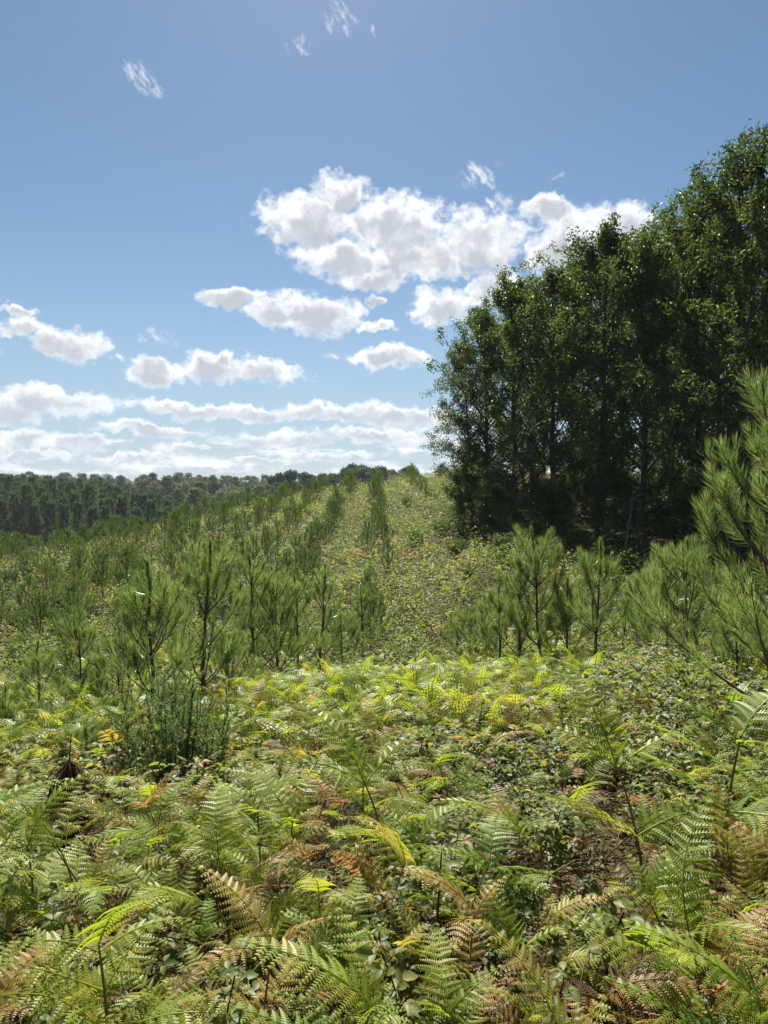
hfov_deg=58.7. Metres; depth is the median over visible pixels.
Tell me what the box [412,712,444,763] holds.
bracken
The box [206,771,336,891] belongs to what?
bracken
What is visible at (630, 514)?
bare sapling
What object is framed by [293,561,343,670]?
young pine
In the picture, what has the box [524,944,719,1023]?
bracken
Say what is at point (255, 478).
broadleaf tree
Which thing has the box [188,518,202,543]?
young pine
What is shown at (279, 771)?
gorse bush
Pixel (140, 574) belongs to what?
young pine
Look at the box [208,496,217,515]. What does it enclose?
young pine
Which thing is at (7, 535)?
young pine
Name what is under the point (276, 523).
young pine
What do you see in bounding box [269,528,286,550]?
young pine
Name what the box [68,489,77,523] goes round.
plantation pine
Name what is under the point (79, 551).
young pine
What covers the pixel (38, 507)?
plantation pine
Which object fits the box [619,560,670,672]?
young pine
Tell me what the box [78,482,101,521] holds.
plantation pine
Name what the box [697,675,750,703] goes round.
bracken
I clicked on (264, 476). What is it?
broadleaf tree
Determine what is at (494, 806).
bracken
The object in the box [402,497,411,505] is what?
broom shrub
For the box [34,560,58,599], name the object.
young pine
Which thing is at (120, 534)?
young pine
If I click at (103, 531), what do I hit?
young pine
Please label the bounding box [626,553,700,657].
young pine
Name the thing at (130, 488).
broadleaf tree
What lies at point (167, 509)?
plantation pine
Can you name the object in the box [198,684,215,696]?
bracken
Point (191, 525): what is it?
young pine
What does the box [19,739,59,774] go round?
bracken
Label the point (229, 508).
young pine
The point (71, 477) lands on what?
broadleaf tree
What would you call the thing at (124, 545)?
young pine
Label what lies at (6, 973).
bracken
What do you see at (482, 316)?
oak tree
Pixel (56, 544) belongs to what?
young pine
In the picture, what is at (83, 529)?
young pine
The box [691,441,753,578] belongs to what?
bare sapling
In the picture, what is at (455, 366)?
oak tree
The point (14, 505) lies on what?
plantation pine
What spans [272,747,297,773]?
bracken
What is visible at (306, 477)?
tall ridge pine
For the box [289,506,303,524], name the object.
young pine
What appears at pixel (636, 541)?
wood understorey
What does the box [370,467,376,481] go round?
young pine
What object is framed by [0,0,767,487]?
sky
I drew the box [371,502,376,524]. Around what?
young pine
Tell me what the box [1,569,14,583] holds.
broom shrub
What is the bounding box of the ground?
[0,473,767,1023]
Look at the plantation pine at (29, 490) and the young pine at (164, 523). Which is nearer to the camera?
the young pine at (164, 523)
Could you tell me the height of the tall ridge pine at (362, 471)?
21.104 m
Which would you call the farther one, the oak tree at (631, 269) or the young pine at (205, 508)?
the young pine at (205, 508)
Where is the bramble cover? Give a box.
[0,630,767,1023]
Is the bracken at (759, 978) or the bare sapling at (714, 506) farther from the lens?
the bare sapling at (714, 506)
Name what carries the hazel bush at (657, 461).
on the ground
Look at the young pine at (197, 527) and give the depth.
43.05 m
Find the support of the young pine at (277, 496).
on the ground
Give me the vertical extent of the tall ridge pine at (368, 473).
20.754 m
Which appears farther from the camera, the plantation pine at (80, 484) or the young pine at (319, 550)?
the plantation pine at (80, 484)
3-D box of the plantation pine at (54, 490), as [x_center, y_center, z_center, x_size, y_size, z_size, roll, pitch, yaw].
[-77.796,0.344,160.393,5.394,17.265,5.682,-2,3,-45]
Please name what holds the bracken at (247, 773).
on the ground
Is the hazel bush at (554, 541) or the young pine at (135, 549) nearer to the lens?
the hazel bush at (554, 541)
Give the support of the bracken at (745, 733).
on the ground
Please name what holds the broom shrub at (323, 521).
on the ground
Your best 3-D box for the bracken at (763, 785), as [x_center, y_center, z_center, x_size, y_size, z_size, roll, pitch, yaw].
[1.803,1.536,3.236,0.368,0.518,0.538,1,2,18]
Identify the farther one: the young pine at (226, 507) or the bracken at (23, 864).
the young pine at (226, 507)
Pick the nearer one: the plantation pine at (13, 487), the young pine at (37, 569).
the young pine at (37, 569)
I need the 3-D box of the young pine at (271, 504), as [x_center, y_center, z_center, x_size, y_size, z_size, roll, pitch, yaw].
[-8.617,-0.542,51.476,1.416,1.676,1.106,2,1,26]
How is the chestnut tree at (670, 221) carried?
on the ground
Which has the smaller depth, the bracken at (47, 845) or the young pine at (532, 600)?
the bracken at (47, 845)
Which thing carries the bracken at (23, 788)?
on the ground
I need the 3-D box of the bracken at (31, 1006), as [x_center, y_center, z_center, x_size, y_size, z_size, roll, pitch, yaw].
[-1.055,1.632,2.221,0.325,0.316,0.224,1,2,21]
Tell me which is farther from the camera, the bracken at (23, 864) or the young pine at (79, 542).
the young pine at (79, 542)
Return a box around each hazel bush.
[439,454,512,526]
[453,449,511,501]
[473,479,530,538]
[487,531,514,565]
[498,441,548,492]
[512,470,580,536]
[540,537,568,563]
[548,439,585,485]
[558,457,607,513]
[578,467,651,538]
[591,540,625,575]
[593,447,637,489]
[632,437,683,483]
[638,459,719,547]
[640,543,675,575]
[687,447,760,526]
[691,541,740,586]
[701,461,767,554]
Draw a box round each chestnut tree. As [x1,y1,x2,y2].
[588,168,767,545]
[621,118,767,560]
[673,123,767,551]
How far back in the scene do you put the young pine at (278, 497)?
54.58 m
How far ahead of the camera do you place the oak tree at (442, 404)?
41.33 m
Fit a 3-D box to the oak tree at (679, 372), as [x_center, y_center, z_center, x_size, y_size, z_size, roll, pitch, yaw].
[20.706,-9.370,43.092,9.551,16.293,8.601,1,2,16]
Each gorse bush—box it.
[98,656,239,795]
[275,756,325,815]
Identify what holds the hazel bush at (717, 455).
on the ground
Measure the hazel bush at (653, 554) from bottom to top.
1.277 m
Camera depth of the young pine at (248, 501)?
58.23 m
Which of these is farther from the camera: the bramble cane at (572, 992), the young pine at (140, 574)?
the young pine at (140, 574)
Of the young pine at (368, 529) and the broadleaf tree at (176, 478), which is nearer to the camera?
the young pine at (368, 529)
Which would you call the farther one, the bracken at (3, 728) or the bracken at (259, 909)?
the bracken at (3, 728)
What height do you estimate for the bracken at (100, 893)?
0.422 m
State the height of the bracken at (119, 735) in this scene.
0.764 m
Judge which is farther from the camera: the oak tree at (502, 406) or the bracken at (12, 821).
the oak tree at (502, 406)
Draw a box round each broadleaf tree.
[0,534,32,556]
[25,471,34,481]
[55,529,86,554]
[56,472,69,482]
[63,472,76,481]
[76,472,88,481]
[87,473,100,481]
[102,473,114,483]
[125,481,138,495]
[131,474,150,492]
[133,477,144,492]
[144,481,159,496]
[155,475,181,499]
[169,481,192,504]
[170,487,186,501]
[172,474,181,482]
[173,472,186,482]
[183,487,207,517]
[184,472,194,481]
[187,475,207,486]
[187,480,209,513]
[190,476,204,487]
[194,476,208,502]
[206,475,223,507]
[206,490,226,514]
[218,475,228,488]
[222,489,239,506]
[224,476,244,489]
[225,484,241,500]
[235,477,246,489]
[239,484,270,504]
[239,489,245,500]
[242,475,256,486]
[249,475,259,483]
[255,479,270,491]
[261,475,270,485]
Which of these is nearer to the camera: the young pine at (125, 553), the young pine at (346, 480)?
the young pine at (125, 553)
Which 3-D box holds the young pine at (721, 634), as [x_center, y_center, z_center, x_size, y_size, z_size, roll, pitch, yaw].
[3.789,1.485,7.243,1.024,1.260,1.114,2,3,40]
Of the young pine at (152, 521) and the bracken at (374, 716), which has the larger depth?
the young pine at (152, 521)
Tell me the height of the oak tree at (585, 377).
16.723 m
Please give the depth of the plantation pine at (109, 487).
168.73 m
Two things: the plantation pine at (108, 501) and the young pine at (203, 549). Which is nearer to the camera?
the young pine at (203, 549)
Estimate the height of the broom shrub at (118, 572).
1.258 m
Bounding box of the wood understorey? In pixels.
[430,465,767,630]
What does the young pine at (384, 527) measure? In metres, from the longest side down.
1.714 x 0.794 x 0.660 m
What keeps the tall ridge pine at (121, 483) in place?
on the ground
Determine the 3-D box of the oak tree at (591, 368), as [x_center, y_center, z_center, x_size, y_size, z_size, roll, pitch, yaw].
[12.194,-6.960,37.536,8.022,13.685,7.224,2,3,39]
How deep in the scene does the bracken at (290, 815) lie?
3.29 m
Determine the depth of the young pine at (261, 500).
47.25 m
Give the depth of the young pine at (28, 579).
27.48 m
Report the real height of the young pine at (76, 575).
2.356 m
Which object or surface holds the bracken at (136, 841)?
on the ground
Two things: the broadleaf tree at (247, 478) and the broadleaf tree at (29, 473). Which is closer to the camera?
the broadleaf tree at (247, 478)
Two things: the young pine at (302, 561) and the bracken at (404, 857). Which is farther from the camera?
the young pine at (302, 561)
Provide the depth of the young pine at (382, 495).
47.95 m
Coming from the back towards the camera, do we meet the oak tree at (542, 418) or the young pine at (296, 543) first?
the oak tree at (542, 418)
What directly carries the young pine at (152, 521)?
on the ground
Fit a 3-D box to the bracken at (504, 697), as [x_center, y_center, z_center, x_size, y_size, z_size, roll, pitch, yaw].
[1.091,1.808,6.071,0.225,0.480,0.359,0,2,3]
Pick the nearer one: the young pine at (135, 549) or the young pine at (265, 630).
the young pine at (265, 630)
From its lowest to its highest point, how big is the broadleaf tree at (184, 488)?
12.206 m
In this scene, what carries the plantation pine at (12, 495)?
on the ground
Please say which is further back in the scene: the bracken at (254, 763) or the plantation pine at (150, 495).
the plantation pine at (150, 495)
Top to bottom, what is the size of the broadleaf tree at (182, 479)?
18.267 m
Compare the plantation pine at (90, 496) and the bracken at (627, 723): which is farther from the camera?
the plantation pine at (90, 496)
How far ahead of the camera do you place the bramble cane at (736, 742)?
4.34 m
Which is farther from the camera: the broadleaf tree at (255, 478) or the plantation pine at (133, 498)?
the broadleaf tree at (255, 478)
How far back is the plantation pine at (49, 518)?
124.75 m
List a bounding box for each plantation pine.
[0,476,9,491]
[0,497,14,536]
[1,474,15,497]
[7,491,20,536]
[8,480,21,503]
[8,494,30,541]
[9,485,21,520]
[12,482,44,541]
[20,473,27,483]
[21,481,37,513]
[24,502,44,549]
[28,475,36,494]
[34,482,41,495]
[36,482,52,499]
[36,486,48,532]
[36,498,46,534]
[37,493,57,545]
[39,500,59,545]
[40,478,51,494]
[46,477,59,502]
[54,503,76,540]
[56,477,65,491]
[56,496,71,528]
[65,480,79,497]
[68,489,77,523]
[69,492,87,531]
[70,500,90,546]
[77,478,83,498]
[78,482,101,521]
[79,488,89,516]
[86,505,101,547]
[89,480,98,494]
[97,487,108,505]
[97,492,107,516]
[98,498,105,516]
[98,505,113,541]
[101,497,116,521]
[106,484,114,504]
[110,495,131,536]
[111,485,122,504]
[120,499,132,526]
[122,491,130,502]
[129,492,138,512]
[132,492,149,525]
[132,507,143,522]
[142,498,160,530]
[147,492,154,499]
[154,493,162,508]
[155,509,164,522]
[161,498,172,508]
[161,506,171,521]
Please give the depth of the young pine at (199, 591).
23.05 m
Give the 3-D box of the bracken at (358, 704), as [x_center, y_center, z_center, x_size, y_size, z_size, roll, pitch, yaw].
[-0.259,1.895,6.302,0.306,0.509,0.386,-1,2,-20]
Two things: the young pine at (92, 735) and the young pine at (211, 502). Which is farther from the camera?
the young pine at (211, 502)
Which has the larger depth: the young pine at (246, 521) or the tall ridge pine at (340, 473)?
the tall ridge pine at (340, 473)
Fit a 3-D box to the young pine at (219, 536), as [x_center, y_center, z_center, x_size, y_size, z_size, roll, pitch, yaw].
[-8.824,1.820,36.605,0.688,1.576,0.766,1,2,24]
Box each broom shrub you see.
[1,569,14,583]
[4,632,36,664]
[7,610,29,629]
[19,563,35,573]
[31,600,56,618]
[40,630,64,654]
[48,584,67,608]
[88,566,109,589]
[108,562,124,583]
[153,573,169,585]
[172,570,191,593]
[195,603,219,622]
[282,504,291,514]
[312,516,326,531]
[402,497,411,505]
[409,530,424,545]
[433,517,450,534]
[445,537,466,555]
[458,564,476,577]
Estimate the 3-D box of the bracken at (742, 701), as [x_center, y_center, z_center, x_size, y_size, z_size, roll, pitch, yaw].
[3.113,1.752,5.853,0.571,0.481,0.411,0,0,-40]
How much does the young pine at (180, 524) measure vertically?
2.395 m
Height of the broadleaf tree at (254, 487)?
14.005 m
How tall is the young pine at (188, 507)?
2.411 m
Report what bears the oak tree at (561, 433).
on the ground
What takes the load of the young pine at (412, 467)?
on the ground
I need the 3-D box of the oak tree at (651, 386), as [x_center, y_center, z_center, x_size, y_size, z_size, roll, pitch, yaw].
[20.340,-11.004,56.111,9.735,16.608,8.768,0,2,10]
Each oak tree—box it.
[419,330,521,508]
[423,295,540,506]
[430,265,589,523]
[456,322,539,474]
[461,292,569,484]
[474,250,627,527]
[498,302,581,479]
[508,272,620,499]
[509,209,685,540]
[524,254,637,461]
[541,263,686,507]
[548,216,734,550]
[568,228,732,506]
[601,194,767,514]
[614,293,687,460]
[636,240,755,471]
[680,190,767,470]
[706,227,767,431]
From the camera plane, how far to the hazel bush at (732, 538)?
24.70 m
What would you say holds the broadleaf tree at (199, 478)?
on the ground
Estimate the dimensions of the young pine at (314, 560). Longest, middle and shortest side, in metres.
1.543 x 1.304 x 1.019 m
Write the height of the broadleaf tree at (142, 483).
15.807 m
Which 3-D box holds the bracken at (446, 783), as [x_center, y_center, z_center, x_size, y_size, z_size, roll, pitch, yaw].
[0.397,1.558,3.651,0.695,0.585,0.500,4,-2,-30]
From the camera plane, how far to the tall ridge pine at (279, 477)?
222.32 m
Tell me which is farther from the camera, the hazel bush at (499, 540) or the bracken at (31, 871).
the hazel bush at (499, 540)
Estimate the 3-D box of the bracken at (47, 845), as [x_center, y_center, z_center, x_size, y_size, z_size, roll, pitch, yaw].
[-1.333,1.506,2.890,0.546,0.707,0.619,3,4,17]
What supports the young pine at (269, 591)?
on the ground
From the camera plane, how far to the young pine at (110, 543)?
36.50 m
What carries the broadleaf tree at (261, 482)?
on the ground
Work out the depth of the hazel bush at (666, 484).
26.92 m
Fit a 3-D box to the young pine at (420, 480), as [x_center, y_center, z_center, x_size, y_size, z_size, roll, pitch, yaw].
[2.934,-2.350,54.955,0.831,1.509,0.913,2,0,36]
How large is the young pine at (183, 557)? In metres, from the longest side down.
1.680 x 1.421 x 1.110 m
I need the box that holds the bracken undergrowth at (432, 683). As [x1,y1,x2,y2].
[0,589,767,1023]
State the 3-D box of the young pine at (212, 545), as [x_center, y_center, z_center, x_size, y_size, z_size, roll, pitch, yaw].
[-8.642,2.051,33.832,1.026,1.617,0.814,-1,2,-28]
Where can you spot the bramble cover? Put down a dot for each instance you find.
(516, 770)
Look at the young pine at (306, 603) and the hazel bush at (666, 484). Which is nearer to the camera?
the young pine at (306, 603)
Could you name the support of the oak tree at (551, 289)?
on the ground
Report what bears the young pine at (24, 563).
on the ground
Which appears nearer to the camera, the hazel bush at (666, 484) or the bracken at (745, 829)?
the bracken at (745, 829)
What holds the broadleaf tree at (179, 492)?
on the ground
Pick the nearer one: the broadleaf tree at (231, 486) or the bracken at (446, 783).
the bracken at (446, 783)
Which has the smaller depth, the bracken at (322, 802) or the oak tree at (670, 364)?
the bracken at (322, 802)
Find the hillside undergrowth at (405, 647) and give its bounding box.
[0,464,767,688]
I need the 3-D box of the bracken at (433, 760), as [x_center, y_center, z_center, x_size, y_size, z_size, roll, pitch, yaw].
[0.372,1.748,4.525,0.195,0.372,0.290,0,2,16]
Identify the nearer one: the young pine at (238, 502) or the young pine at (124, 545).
the young pine at (124, 545)
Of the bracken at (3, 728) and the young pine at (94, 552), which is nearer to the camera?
the bracken at (3, 728)
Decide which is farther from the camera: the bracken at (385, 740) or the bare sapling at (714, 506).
the bare sapling at (714, 506)
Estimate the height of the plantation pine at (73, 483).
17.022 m
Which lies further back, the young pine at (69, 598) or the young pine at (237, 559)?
the young pine at (237, 559)
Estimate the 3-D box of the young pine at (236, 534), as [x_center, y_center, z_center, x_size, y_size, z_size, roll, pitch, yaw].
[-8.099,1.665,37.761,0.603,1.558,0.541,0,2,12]
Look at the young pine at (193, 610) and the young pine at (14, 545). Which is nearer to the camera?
the young pine at (193, 610)
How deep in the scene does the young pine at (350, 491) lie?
55.32 m
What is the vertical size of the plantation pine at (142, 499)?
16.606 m
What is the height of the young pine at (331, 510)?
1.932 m
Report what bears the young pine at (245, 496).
on the ground
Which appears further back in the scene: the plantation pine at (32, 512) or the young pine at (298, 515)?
the plantation pine at (32, 512)
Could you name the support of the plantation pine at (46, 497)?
on the ground
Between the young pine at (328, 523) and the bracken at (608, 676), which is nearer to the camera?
the bracken at (608, 676)
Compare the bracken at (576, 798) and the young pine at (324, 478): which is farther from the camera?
the young pine at (324, 478)
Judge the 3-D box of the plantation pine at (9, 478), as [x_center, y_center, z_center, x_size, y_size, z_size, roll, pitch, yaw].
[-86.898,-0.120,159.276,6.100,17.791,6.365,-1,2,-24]
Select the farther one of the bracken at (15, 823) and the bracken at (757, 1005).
the bracken at (15, 823)
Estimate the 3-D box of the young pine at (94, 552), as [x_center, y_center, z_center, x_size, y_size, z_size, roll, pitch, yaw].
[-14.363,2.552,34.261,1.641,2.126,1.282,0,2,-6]
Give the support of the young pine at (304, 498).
on the ground
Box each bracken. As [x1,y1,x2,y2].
[0,481,657,686]
[0,722,26,771]
[0,725,28,766]
[0,764,16,790]
[0,768,97,955]
[0,778,69,922]
[0,782,26,981]
[0,786,76,888]
[0,786,106,929]
[0,789,36,853]
[0,838,50,923]
[0,892,250,1023]
[0,929,62,1022]
[0,955,24,975]
[2,948,92,1022]
[17,759,51,788]
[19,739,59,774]
[46,863,184,954]
[46,1005,99,1023]
[62,830,149,896]
[67,903,147,1003]
[80,819,191,910]
[86,768,172,834]
[89,701,167,798]
[93,777,220,882]
[105,783,153,833]
[109,735,153,781]
[110,767,210,851]
[133,778,306,972]
[160,790,257,892]
[177,865,331,1022]
[197,785,237,822]
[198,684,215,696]
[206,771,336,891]
[207,866,334,937]
[219,907,406,1023]
[224,768,317,883]
[226,762,290,842]
[231,747,271,785]
[234,679,288,733]
[240,749,273,792]
[244,710,297,747]
[259,686,273,726]
[268,833,362,928]
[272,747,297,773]
[273,990,409,1023]
[275,690,322,758]
[282,773,304,803]
[284,701,428,894]
[288,869,372,982]
[299,784,341,819]
[314,725,423,838]
[317,685,343,711]
[341,689,371,724]
[344,697,411,754]
[351,815,458,950]
[351,923,503,1023]
[359,682,386,709]
[361,802,493,922]
[373,728,407,781]
[377,811,560,969]
[386,782,429,816]
[396,741,485,825]
[397,867,505,988]
[398,756,423,804]
[403,764,456,818]
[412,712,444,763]
[421,784,558,913]
[427,744,454,794]
[440,734,465,773]
[443,702,466,725]
[462,875,585,1010]
[475,784,520,844]
[485,922,612,1023]
[496,694,517,735]
[501,772,551,807]
[520,690,571,721]
[522,681,535,692]
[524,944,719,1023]
[531,781,616,843]
[537,669,717,901]
[553,903,721,1023]
[570,744,614,794]
[572,799,767,1023]
[583,698,637,770]
[590,665,615,701]
[602,908,767,1023]
[604,689,767,882]
[604,694,639,734]
[626,794,696,877]
[667,681,685,712]
[673,894,767,1008]
[679,710,713,745]
[683,780,767,912]
[685,721,739,773]
[686,765,728,801]
[686,877,767,972]
[695,820,767,923]
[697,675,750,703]
[715,761,767,846]
[721,965,767,1021]
[723,690,767,722]
[724,817,767,959]
[727,709,766,760]
[730,771,767,840]
[760,710,767,739]
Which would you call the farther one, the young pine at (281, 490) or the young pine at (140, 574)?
the young pine at (281, 490)
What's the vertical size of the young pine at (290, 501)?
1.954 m
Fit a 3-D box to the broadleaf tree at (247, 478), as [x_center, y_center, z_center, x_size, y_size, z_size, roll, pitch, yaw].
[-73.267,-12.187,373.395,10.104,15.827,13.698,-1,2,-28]
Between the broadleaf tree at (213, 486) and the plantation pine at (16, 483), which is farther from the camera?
the broadleaf tree at (213, 486)
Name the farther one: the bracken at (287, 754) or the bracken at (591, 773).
the bracken at (287, 754)
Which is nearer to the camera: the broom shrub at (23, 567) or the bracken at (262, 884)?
the bracken at (262, 884)
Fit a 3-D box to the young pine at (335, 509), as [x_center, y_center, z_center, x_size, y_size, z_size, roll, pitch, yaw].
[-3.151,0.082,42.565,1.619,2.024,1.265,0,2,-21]
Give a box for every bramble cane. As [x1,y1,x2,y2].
[204,936,258,1023]
[316,722,324,765]
[354,945,420,1023]
[418,850,460,1003]
[513,741,565,768]
[541,802,573,887]
[542,961,580,1023]
[585,897,645,1023]
[653,678,670,725]
[664,862,724,988]
[716,730,745,776]
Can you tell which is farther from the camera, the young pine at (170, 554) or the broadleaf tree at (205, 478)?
the broadleaf tree at (205, 478)
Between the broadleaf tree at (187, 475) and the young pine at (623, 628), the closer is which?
the young pine at (623, 628)
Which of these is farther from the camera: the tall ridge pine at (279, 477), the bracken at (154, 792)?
the tall ridge pine at (279, 477)
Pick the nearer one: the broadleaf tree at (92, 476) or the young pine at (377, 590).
the young pine at (377, 590)
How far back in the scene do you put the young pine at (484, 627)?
13.61 m
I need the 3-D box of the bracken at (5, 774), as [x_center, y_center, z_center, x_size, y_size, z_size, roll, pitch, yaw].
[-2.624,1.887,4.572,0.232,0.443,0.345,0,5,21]
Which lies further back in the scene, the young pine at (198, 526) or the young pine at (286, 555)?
the young pine at (198, 526)
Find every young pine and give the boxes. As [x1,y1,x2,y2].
[0,530,19,560]
[0,536,11,565]
[0,569,13,609]
[0,587,13,636]
[0,605,4,625]
[0,679,45,752]
[6,531,24,562]
[9,638,69,712]
[10,568,21,593]
[11,571,46,613]
[15,590,61,639]
[17,540,29,565]
[17,548,36,575]
[18,534,45,556]
[30,531,43,559]
[32,535,45,554]
[32,560,46,586]
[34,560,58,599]
[39,547,58,581]
[42,606,109,699]
[46,533,59,550]
[47,557,58,576]
[48,563,65,590]
[49,586,88,659]
[50,529,65,547]
[50,539,63,557]
[52,599,89,657]
[53,578,96,628]
[55,718,114,768]
[59,525,76,555]
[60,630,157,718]
[61,544,95,591]
[61,561,92,619]
[71,522,97,547]
[71,535,88,556]
[71,538,89,563]
[82,543,114,571]
[82,547,121,603]
[86,522,102,544]
[92,517,106,541]
[94,524,112,550]
[99,537,123,569]
[100,553,199,748]
[105,512,118,540]
[106,595,127,637]
[109,514,123,536]
[112,542,141,586]
[113,524,127,548]
[114,567,161,621]
[115,578,176,651]
[118,517,130,542]
[121,539,138,560]
[122,539,142,576]
[128,514,140,532]
[130,532,144,556]
[131,517,151,540]
[132,517,145,535]
[137,547,153,572]
[146,518,159,553]
[154,516,172,542]
[157,537,172,566]
[157,548,182,587]
[159,508,168,531]
[163,534,253,700]
[164,526,178,555]
[166,506,187,537]
[167,520,176,541]
[169,526,192,557]
[171,504,188,534]
[172,553,199,576]
[181,516,196,545]
[182,499,194,521]
[183,567,211,621]
[183,597,197,629]
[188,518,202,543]
[190,516,203,545]
[193,500,201,519]
[195,538,209,562]
[195,630,265,697]
[197,495,211,521]
[198,546,238,600]
[202,513,215,533]
[202,538,218,557]
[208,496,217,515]
[208,497,214,513]
[211,500,232,526]
[211,508,221,527]
[213,545,242,599]
[215,532,223,549]
[220,495,231,524]
[223,551,288,670]
[224,502,233,518]
[225,511,244,541]
[231,589,274,650]
[232,491,244,511]
[232,530,240,550]
[233,535,251,577]
[233,553,247,576]
[238,509,250,535]
[242,486,253,503]
[242,493,254,508]
[242,533,262,564]
[244,485,253,506]
[244,562,314,678]
[245,514,253,535]
[250,502,263,525]
[251,497,268,524]
[253,488,263,503]
[255,525,278,557]
[255,573,294,622]
[257,524,275,561]
[258,491,269,505]
[262,578,291,628]
[263,495,278,512]
[265,495,278,514]
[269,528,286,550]
[270,482,290,500]
[270,515,283,540]
[271,489,281,507]
[272,491,279,504]
[272,560,287,595]
[277,484,289,506]
[278,547,300,590]
[278,573,325,668]
[279,512,297,535]
[282,533,306,570]
[286,496,299,520]
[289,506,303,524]
[291,480,301,495]
[291,504,299,529]
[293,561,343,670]
[294,544,316,591]
[299,488,310,508]
[300,481,314,499]
[300,549,326,582]
[301,521,321,552]
[305,529,321,560]
[307,519,330,547]
[311,479,324,497]
[312,516,323,537]
[313,609,367,667]
[315,474,327,494]
[321,499,338,520]
[322,477,327,489]
[322,517,334,534]
[323,499,344,526]
[325,476,331,490]
[328,488,345,510]
[329,513,338,528]
[338,476,352,493]
[339,469,357,486]
[342,583,380,656]
[347,481,354,496]
[349,472,356,488]
[354,581,389,648]
[358,569,372,617]
[359,520,376,549]
[364,564,377,589]
[364,583,382,619]
[366,479,378,502]
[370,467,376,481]
[371,499,384,534]
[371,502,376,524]
[372,476,383,488]
[374,512,388,536]
[375,469,383,488]
[376,487,386,501]
[377,489,385,506]
[379,514,390,540]
[381,536,394,577]
[405,462,415,476]
[408,465,416,475]
[408,471,416,487]
[415,474,425,489]
[418,477,429,491]
[438,613,461,658]
[446,605,494,660]
[453,583,534,665]
[486,549,546,665]
[499,522,582,664]
[532,577,606,669]
[563,536,634,660]
[602,587,639,659]
[618,363,767,709]
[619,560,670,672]
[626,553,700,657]
[633,533,754,675]
[679,594,767,686]
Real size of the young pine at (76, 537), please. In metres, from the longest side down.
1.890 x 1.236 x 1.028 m
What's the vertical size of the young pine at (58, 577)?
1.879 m
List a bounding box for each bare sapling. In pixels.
[451,420,479,518]
[606,493,654,561]
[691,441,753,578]
[734,356,766,468]
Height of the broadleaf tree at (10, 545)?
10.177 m
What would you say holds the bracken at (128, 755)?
on the ground
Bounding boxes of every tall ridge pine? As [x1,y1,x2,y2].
[96,476,104,489]
[117,475,128,488]
[145,472,160,488]
[264,475,275,496]
[268,472,284,493]
[280,469,305,500]
[297,471,316,497]
[317,473,327,492]
[324,473,338,491]
[335,467,359,484]
[346,463,355,468]
[353,464,368,470]
[354,467,367,488]
[356,466,373,481]
[365,468,382,486]
[374,465,387,481]
[383,471,391,484]
[393,465,419,482]
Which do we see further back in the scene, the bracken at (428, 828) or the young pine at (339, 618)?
the young pine at (339, 618)
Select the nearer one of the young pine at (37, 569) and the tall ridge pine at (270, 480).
the young pine at (37, 569)
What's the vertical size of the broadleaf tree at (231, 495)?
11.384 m
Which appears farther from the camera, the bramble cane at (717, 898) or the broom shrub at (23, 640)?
the broom shrub at (23, 640)
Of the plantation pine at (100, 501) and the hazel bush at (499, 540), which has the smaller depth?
the hazel bush at (499, 540)
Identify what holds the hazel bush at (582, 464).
on the ground
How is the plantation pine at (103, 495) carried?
on the ground
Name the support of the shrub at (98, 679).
on the ground
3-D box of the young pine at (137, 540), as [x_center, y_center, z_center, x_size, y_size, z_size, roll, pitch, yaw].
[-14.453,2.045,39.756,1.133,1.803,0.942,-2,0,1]
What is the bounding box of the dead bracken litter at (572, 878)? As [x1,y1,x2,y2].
[0,674,767,1023]
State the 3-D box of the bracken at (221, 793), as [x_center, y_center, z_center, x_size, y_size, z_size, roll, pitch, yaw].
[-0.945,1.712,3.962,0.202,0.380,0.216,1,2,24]
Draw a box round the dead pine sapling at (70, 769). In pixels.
[44,734,95,838]
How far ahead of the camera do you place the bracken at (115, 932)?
2.49 m
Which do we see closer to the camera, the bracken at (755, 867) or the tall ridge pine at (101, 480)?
the bracken at (755, 867)
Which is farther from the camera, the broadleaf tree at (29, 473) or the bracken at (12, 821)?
the broadleaf tree at (29, 473)
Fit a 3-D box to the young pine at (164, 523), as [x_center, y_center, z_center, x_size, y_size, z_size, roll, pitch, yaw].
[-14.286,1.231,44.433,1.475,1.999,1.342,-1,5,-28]
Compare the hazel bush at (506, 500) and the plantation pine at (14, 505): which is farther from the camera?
the plantation pine at (14, 505)
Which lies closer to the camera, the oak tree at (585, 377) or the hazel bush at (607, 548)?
the hazel bush at (607, 548)
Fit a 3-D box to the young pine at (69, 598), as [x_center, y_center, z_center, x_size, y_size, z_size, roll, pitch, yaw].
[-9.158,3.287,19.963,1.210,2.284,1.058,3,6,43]
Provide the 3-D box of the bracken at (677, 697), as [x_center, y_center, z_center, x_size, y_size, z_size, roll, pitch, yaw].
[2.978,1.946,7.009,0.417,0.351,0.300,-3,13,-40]
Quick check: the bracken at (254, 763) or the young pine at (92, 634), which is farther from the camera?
the young pine at (92, 634)
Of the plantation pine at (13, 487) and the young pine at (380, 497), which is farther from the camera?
the plantation pine at (13, 487)
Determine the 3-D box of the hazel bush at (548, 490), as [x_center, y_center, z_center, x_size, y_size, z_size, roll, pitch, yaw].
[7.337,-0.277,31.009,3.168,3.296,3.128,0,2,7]
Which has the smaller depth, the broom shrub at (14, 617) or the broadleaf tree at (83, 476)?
the broom shrub at (14, 617)
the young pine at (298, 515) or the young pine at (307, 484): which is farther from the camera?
the young pine at (307, 484)
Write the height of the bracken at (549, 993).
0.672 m
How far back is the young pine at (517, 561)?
12.50 m

